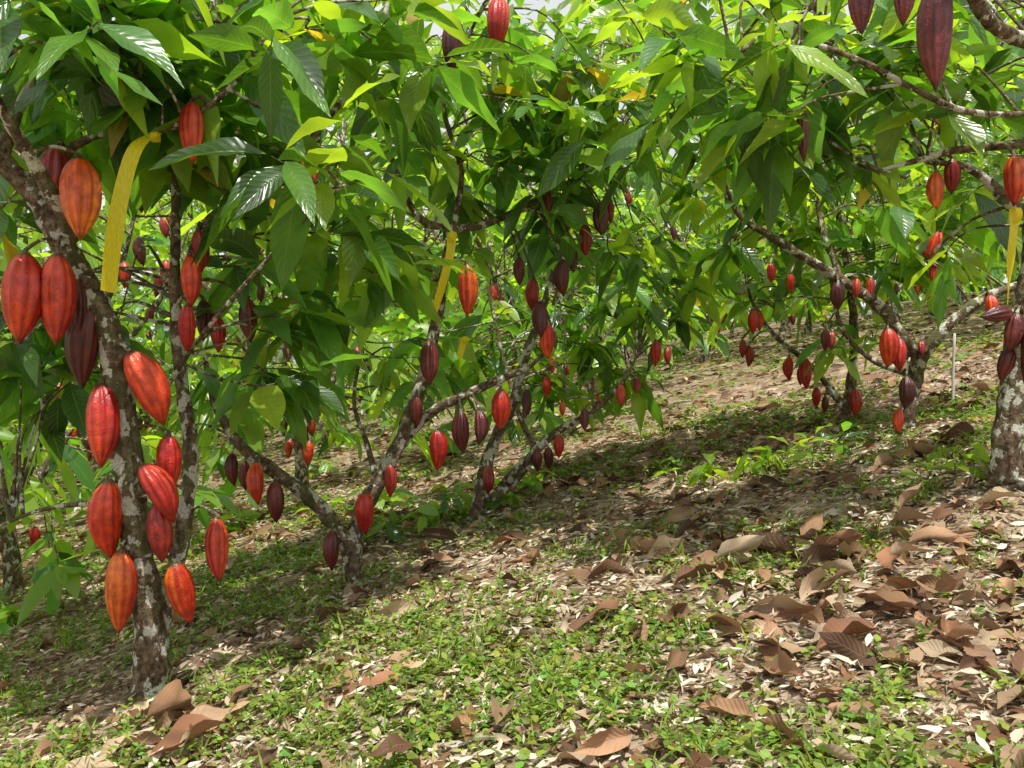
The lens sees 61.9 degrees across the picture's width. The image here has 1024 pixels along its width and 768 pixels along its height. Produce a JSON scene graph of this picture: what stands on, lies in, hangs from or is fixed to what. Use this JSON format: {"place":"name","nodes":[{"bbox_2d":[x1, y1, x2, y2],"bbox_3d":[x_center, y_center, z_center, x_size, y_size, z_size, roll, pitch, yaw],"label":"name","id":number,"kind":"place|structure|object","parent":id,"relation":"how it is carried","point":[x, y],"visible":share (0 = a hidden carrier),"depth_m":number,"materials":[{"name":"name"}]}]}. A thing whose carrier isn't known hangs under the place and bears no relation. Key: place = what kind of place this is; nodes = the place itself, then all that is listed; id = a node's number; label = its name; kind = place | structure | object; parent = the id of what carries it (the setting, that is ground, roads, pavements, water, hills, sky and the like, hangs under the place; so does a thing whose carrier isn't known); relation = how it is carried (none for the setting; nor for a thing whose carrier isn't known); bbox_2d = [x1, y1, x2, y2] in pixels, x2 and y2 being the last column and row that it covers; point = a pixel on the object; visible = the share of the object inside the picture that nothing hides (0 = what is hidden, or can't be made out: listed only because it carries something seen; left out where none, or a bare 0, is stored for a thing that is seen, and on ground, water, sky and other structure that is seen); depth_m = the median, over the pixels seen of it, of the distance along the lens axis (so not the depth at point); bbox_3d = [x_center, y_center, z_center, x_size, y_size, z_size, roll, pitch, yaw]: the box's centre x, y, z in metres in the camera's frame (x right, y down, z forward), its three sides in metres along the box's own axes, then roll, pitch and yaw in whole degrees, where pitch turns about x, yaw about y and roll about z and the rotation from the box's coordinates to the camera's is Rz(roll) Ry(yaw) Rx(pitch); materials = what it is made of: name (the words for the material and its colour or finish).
{"place":"outdoors","nodes":[
{"label":"outdoors","id":0,"kind":"place"},
{"bbox_2d":[0,0,1021,366],"label":"sky","id":1,"kind":"structure","parent":0,"point":[435,29],"materials":[{"name":"white"}]},
{"bbox_2d":[0,291,1023,767],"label":"ground","id":2,"kind":"structure","parent":0,"point":[726,643],"depth_m":3.84,"materials":[{"name":"brown soil"}]},
{"bbox_2d":[0,426,17,494],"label":"cacao tree","id":3,"kind":"object","parent":2,"relation":"on","point":[7,436],"visible":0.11,"depth_m":4.96,"materials":[{"name":"green plant"}]},
{"bbox_2d":[0,296,101,515],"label":"cacao tree","id":4,"kind":"object","parent":2,"relation":"on","point":[84,493],"visible":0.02,"depth_m":9.11,"materials":[{"name":"green plant"}]},
{"bbox_2d":[6,359,98,486],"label":"cacao tree","id":5,"kind":"object","parent":2,"relation":"on","point":[12,455],"depth_m":16.78,"materials":[{"name":"green plant"}]},
{"bbox_2d":[0,191,185,465],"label":"shade tree","id":6,"kind":"object","parent":2,"relation":"on","point":[100,276],"depth_m":21.95,"materials":[{"name":"green plant"}]},
{"bbox_2d":[0,248,245,479],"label":"cacao tree","id":7,"kind":"object","parent":2,"relation":"on","point":[172,417],"visible":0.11,"depth_m":12.70,"materials":[{"name":"green plant"}]},
{"bbox_2d":[0,34,291,337],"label":"shade tree","id":8,"kind":"object","parent":2,"relation":"on","point":[159,247],"visible":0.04,"depth_m":14.25,"materials":[{"name":"green plant"}]},
{"bbox_2d":[0,195,293,626],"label":"cacao tree","id":9,"kind":"object","parent":2,"relation":"on","point":[51,577],"visible":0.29,"depth_m":5.62,"materials":[{"name":"green plant"}]},
{"bbox_2d":[58,229,286,464],"bbox_3d":[-6.294,-0.275,15.041,4.376,4.384,4.361,0,0,38],"label":"cacao tree","id":10,"kind":"object","parent":2,"relation":"on","point":[144,415],"visible":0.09,"depth_m":14.10,"materials":[{"name":"green plant"}]},
{"bbox_2d":[121,308,235,438],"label":"cacao tree","id":11,"kind":"object","parent":2,"relation":"on","point":[149,416],"visible":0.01,"depth_m":23.22,"materials":[{"name":"green plant"}]},
{"bbox_2d":[137,267,280,431],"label":"cacao tree","id":12,"kind":"object","parent":2,"relation":"on","point":[207,269],"depth_m":19.33,"materials":[{"name":"green plant"}]},
{"bbox_2d":[197,300,277,429],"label":"cacao tree","id":13,"kind":"object","parent":2,"relation":"on","point":[235,312],"visible":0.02,"depth_m":22.82,"materials":[{"name":"green plant"}]},
{"bbox_2d":[0,0,523,704],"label":"cacao tree","id":14,"kind":"object","parent":2,"relation":"on","point":[128,74],"visible":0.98,"depth_m":3.10,"materials":[{"name":"green plant"}]},
{"bbox_2d":[100,132,161,292],"bbox_3d":[-1.309,-0.601,2.951,0.059,0.581,0.208,0,0,40],"label":"yellow marker ribbon","id":15,"kind":"object","parent":14,"relation":"hanging from","point":[115,226],"visible":0.99,"depth_m":2.92,"materials":[{"name":"fabric"}]},
{"bbox_2d":[18,0,554,437],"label":"shade tree","id":16,"kind":"object","parent":2,"relation":"on","point":[470,142],"visible":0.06,"depth_m":19.30,"materials":[{"name":"green plant"}]},
{"bbox_2d":[166,206,436,455],"bbox_3d":[-3.177,-0.641,12.520,4.186,4.012,4.200,0,0,-16],"label":"cacao tree","id":17,"kind":"object","parent":2,"relation":"on","point":[229,369],"visible":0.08,"depth_m":11.97,"materials":[{"name":"green plant"}]},
{"bbox_2d":[92,118,512,510],"bbox_3d":[-1.737,-0.752,7.831,3.656,4.155,3.590,0,0,-9],"label":"cacao tree","id":18,"kind":"object","parent":2,"relation":"on","point":[452,316],"visible":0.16,"depth_m":7.62,"materials":[{"name":"green plant"}]},
{"bbox_2d":[234,287,426,440],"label":"cacao tree","id":19,"kind":"object","parent":2,"relation":"on","point":[267,303],"visible":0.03,"depth_m":14.87,"materials":[{"name":"green plant"}]},
{"bbox_2d":[281,279,443,416],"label":"cacao tree","id":20,"kind":"object","parent":2,"relation":"on","point":[413,373],"visible":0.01,"depth_m":18.57,"materials":[{"name":"green plant"}]},
{"bbox_2d":[364,300,475,377],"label":"cacao tree","id":21,"kind":"object","parent":2,"relation":"on","point":[415,353],"visible":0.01,"depth_m":22.43,"materials":[{"name":"green plant"}]},
{"bbox_2d":[382,299,476,373],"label":"cacao tree","id":22,"kind":"object","parent":2,"relation":"on","point":[406,367],"visible":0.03,"depth_m":25.95,"materials":[{"name":"green plant"}]},
{"bbox_2d":[174,0,745,590],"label":"cacao tree","id":23,"kind":"object","parent":2,"relation":"on","point":[556,162],"visible":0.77,"depth_m":4.43,"materials":[{"name":"green plant"}]},
{"bbox_2d":[433,231,456,311],"bbox_3d":[-0.350,-0.567,4.355,0.135,0.430,0.062,0,0,-7],"label":"yellow marker ribbon","id":24,"kind":"object","parent":23,"relation":"hanging from","point":[449,255],"visible":0.82,"depth_m":4.35,"materials":[{"name":"plastic"}]},
{"bbox_2d":[458,336,467,358],"bbox_3d":[-0.278,-0.207,4.860,0.062,0.128,0.040,0,0,0],"label":"yellow marker ribbon","id":25,"kind":"object","parent":23,"relation":"hanging from","point":[462,344],"visible":1,"depth_m":4.86,"materials":[{"name":"fabric"}]},
{"bbox_2d":[330,15,635,381],"bbox_3d":[-0.856,-5.378,29.755,11.011,12.433,11.302,0,0,-34],"label":"shade tree","id":26,"kind":"object","parent":2,"relation":"on","point":[349,127],"visible":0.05,"depth_m":29.35,"materials":[{"name":"green plant"}]},
{"bbox_2d":[442,258,544,379],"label":"cacao tree","id":27,"kind":"object","parent":2,"relation":"on","point":[487,351],"visible":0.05,"depth_m":23.25,"materials":[{"name":"green plant"}]},
{"bbox_2d":[0,0,1022,445],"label":"distant forest","id":28,"kind":"object","parent":2,"relation":"on","point":[632,30],"visible":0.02,"depth_m":38.08,"materials":[{"name":"green plant"}]},
{"bbox_2d":[0,292,1023,767],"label":"leaf fragments","id":29,"kind":"object","parent":2,"relation":"on","point":[938,738],"visible":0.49,"depth_m":3.44,"materials":[{"name":"beige plant"}]},
{"bbox_2d":[0,293,1023,767],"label":"ground weeds","id":30,"kind":"object","parent":2,"relation":"on","point":[692,737],"visible":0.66,"depth_m":2.89,"materials":[{"name":"green plant"}]},
{"bbox_2d":[0,421,1023,649],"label":"ground sprigs","id":31,"kind":"object","parent":2,"relation":"on","point":[701,473],"visible":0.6,"depth_m":5.00,"materials":[{"name":"green plant"}]},
{"bbox_2d":[0,375,1023,767],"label":"dry leaf litter","id":32,"kind":"object","parent":2,"relation":"on","point":[980,647],"visible":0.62,"depth_m":2.95,"materials":[{"name":"brown plant"}]},
{"bbox_2d":[13,392,1012,767],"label":"fallen twigs","id":33,"kind":"object","parent":2,"relation":"on","point":[551,624],"visible":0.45,"depth_m":2.94,"materials":[{"name":"brown wood"}]},
{"bbox_2d":[474,287,552,368],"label":"cacao tree","id":34,"kind":"object","parent":2,"relation":"on","point":[513,367],"visible":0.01,"depth_m":26.78,"materials":[{"name":"green plant"}]},
{"bbox_2d":[333,108,705,441],"bbox_3d":[-0.080,-1.055,8.975,3.353,3.830,3.414,0,0,-37],"label":"cacao tree","id":35,"kind":"object","parent":2,"relation":"on","point":[498,298],"visible":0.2,"depth_m":8.74,"materials":[{"name":"green plant"}]},
{"bbox_2d":[475,234,603,373],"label":"cacao tree","id":36,"kind":"object","parent":2,"relation":"on","point":[509,273],"visible":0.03,"depth_m":20.09,"materials":[{"name":"green plant"}]},
{"bbox_2d":[64,421,1023,767],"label":"dry leaf pile","id":37,"kind":"object","parent":2,"relation":"on","point":[172,701],"visible":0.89,"depth_m":2.75,"materials":[{"name":"brown plant"}]},
{"bbox_2d":[372,0,744,523],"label":"cacao tree","id":38,"kind":"object","parent":2,"relation":"on","point":[617,385],"visible":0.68,"depth_m":5.85,"materials":[{"name":"green plant"}]},
{"bbox_2d":[454,191,672,387],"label":"cacao tree","id":39,"kind":"object","parent":2,"relation":"on","point":[519,290],"visible":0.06,"depth_m":15.31,"materials":[{"name":"green plant"}]},
{"bbox_2d":[435,2,741,362],"bbox_3d":[2.550,-4.598,23.240,9.482,9.613,9.734,0,0,9],"label":"shade tree","id":40,"kind":"object","parent":2,"relation":"on","point":[587,27],"visible":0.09,"depth_m":19.81,"materials":[{"name":"green plant"}]},
{"bbox_2d":[466,126,730,399],"bbox_3d":[1.056,-1.380,12.178,3.974,3.792,3.961,0,0,38],"label":"cacao tree","id":41,"kind":"object","parent":2,"relation":"on","point":[722,341],"visible":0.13,"depth_m":12.05,"materials":[{"name":"green plant"}]},
{"bbox_2d":[542,211,718,365],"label":"cacao tree","id":42,"kind":"object","parent":2,"relation":"on","point":[650,216],"visible":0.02,"depth_m":18.15,"materials":[{"name":"green plant"}]},
{"bbox_2d":[580,219,700,355],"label":"cacao tree","id":43,"kind":"object","parent":2,"relation":"on","point":[645,353],"visible":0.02,"depth_m":22.70,"materials":[{"name":"green plant"}]},
{"bbox_2d":[593,163,845,363],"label":"cacao tree","id":44,"kind":"object","parent":2,"relation":"on","point":[704,356],"visible":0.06,"depth_m":14.74,"materials":[{"name":"green plant"}]},
{"bbox_2d":[698,228,756,333],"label":"cacao tree","id":45,"kind":"object","parent":2,"relation":"on","point":[732,328],"visible":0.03,"depth_m":26.96,"materials":[{"name":"green plant"}]},
{"bbox_2d":[685,164,874,342],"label":"cacao tree","id":46,"kind":"object","parent":2,"relation":"on","point":[783,325],"visible":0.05,"depth_m":16.45,"materials":[{"name":"green plant"}]},
{"bbox_2d":[723,208,857,327],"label":"cacao tree","id":47,"kind":"object","parent":2,"relation":"on","point":[790,323],"visible":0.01,"depth_m":23.02,"materials":[{"name":"green plant"}]},
{"bbox_2d":[627,0,962,322],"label":"shade tree","id":48,"kind":"object","parent":2,"relation":"on","point":[731,34],"visible":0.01,"depth_m":29.29,"materials":[{"name":"green plant"}]},
{"bbox_2d":[581,0,1023,492],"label":"cacao tree","id":49,"kind":"object","parent":2,"relation":"on","point":[774,119],"visible":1,"depth_m":3.44,"materials":[{"name":"green plant"}]},
{"bbox_2d":[1007,208,1022,304],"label":"yellow marker ribbon","id":50,"kind":"object","parent":49,"relation":"hanging from","point":[1015,215],"visible":1,"depth_m":3.45,"materials":[{"name":"plastic"}]},
{"bbox_2d":[706,126,913,333],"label":"cacao tree","id":51,"kind":"object","parent":2,"relation":"on","point":[808,327],"visible":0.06,"depth_m":18.75,"materials":[{"name":"green plant"}]},
{"bbox_2d":[629,0,1023,319],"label":"shade tree","id":52,"kind":"object","parent":2,"relation":"on","point":[816,6],"visible":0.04,"depth_m":19.85,"materials":[{"name":"green plant"}]},
{"bbox_2d":[686,98,970,424],"bbox_3d":[2.327,-0.852,6.238,2.191,2.552,1.709,0,0,0],"label":"cacao tree","id":53,"kind":"object","parent":2,"relation":"on","point":[776,288],"visible":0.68,"depth_m":5.97,"materials":[{"name":"green plant"}]},
{"bbox_2d":[662,5,1023,433],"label":"cacao tree","id":54,"kind":"object","parent":2,"relation":"on","point":[902,232],"visible":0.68,"depth_m":5.24,"materials":[{"name":"green plant"}]},
{"bbox_2d":[750,99,1023,323],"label":"cacao tree","id":55,"kind":"object","parent":2,"relation":"on","point":[916,124],"visible":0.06,"depth_m":12.35,"materials":[{"name":"green plant"}]},
{"bbox_2d":[850,182,999,303],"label":"cacao tree","id":56,"kind":"object","parent":2,"relation":"on","point":[880,244],"visible":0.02,"depth_m":23.05,"materials":[{"name":"green plant"}]},
{"bbox_2d":[828,144,1023,317],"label":"cacao tree","id":57,"kind":"object","parent":2,"relation":"on","point":[994,271],"visible":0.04,"depth_m":15.64,"materials":[{"name":"green plant"}]},
{"bbox_2d":[856,2,1023,281],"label":"shade tree","id":58,"kind":"object","parent":2,"relation":"on","point":[1018,18],"visible":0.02,"depth_m":24.88,"materials":[{"name":"green plant"}]},
{"bbox_2d":[876,160,1021,303],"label":"cacao tree","id":59,"kind":"object","parent":2,"relation":"on","point":[962,249],"depth_m":20.20,"materials":[{"name":"green plant"}]},
{"bbox_2d":[952,333,955,400],"bbox_3d":[3.085,-0.054,5.960,0.030,0.605,0.020,0,0,0],"label":"white marker stake","id":60,"kind":"object","parent":2,"relation":"on","point":[953,366],"visible":0.76,"depth_m":5.95,"materials":[{"name":"white wood"}]},
{"bbox_2d":[904,46,1023,279],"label":"cacao tree","id":61,"kind":"object","parent":2,"relation":"on","point":[925,182],"visible":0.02,"depth_m":14.54,"materials":[{"name":"green plant"}]},
{"bbox_2d":[918,47,1023,228],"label":"cacao tree","id":62,"kind":"object","parent":2,"relation":"on","point":[1003,159],"visible":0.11,"depth_m":9.63,"materials":[{"name":"green plant"}]},
{"bbox_2d":[935,110,1016,221],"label":"cacao tree","id":63,"kind":"object","parent":2,"relation":"on","point":[989,156],"visible":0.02,"depth_m":16.69,"materials":[{"name":"green plant"}]}
]}

